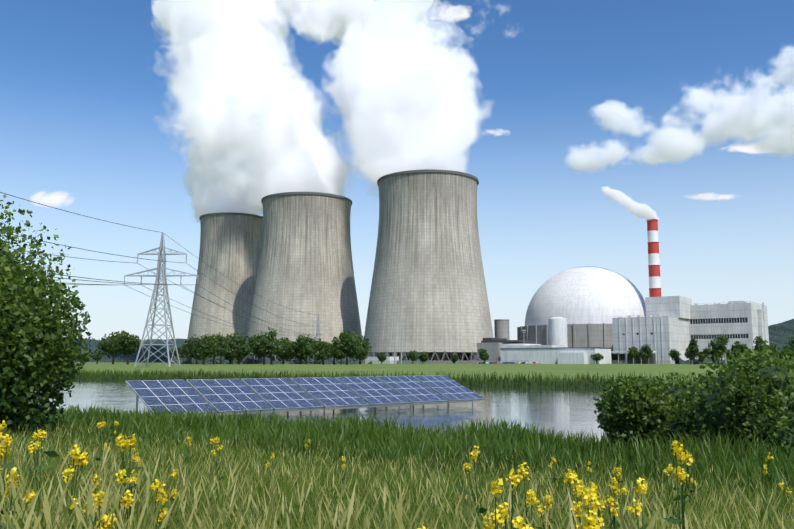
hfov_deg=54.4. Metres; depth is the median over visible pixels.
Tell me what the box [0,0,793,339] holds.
sky
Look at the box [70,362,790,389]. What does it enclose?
ground
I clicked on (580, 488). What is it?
flower heads
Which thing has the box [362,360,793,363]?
perimeter fence
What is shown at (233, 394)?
solar panels
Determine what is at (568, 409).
water
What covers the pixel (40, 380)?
tree
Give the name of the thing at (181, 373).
rushes
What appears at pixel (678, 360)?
hedge
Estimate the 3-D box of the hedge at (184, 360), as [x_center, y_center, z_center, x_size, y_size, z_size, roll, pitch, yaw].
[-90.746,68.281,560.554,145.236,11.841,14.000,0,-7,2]
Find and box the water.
[37,379,701,442]
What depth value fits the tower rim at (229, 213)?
814.62 m
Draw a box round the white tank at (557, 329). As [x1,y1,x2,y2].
[548,317,567,346]
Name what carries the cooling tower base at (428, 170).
on the ground at (560, 370)
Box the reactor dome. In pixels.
[525,266,645,325]
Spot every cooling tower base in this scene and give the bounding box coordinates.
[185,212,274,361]
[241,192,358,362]
[361,169,483,363]
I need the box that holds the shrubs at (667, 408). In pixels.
[592,344,793,460]
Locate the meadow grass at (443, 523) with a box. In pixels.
[0,424,793,528]
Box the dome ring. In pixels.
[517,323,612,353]
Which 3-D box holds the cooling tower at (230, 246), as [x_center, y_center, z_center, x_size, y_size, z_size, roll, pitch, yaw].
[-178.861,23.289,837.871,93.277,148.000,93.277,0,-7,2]
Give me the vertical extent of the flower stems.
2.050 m
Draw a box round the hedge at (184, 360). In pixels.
[171,355,371,363]
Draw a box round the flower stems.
[0,429,793,528]
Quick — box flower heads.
[0,420,793,528]
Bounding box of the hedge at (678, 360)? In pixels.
[675,354,789,363]
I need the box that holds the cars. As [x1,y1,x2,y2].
[479,362,540,363]
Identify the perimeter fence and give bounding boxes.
[361,360,663,363]
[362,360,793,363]
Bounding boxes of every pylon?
[124,232,198,366]
[305,315,331,357]
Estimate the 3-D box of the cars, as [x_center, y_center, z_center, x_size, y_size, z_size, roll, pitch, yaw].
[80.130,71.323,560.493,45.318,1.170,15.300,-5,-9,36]
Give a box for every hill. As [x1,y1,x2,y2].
[62,337,402,355]
[768,319,793,349]
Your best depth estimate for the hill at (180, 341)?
3653.71 m
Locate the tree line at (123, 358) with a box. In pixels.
[72,345,791,361]
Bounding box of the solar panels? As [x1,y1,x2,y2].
[127,375,483,413]
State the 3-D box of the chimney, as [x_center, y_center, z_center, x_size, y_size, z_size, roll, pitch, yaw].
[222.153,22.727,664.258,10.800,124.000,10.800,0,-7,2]
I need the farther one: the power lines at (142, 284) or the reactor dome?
the reactor dome
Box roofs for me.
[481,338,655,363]
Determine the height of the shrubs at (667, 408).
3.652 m
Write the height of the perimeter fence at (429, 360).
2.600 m
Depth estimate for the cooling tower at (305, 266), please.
708.71 m
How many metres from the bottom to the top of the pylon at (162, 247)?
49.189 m
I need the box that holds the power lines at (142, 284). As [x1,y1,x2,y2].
[0,192,327,334]
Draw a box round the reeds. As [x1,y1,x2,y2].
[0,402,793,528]
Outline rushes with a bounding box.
[50,368,714,389]
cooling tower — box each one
[187,214,272,354]
[247,194,361,344]
[364,172,493,353]
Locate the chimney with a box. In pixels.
[646,219,661,296]
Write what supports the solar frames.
on the ground at (560, 370)
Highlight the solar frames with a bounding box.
[125,375,483,416]
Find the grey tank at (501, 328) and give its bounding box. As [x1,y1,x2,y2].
[494,319,509,339]
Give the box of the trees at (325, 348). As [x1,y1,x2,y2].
[54,327,793,364]
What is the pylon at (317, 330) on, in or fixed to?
on the ground at (560, 370)
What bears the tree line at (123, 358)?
on the ground at (560, 370)
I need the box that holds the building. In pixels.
[612,296,768,363]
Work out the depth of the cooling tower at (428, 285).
623.95 m
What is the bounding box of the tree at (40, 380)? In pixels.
[0,194,94,435]
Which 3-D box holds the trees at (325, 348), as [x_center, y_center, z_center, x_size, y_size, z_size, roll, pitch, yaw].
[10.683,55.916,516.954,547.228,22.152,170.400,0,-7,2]

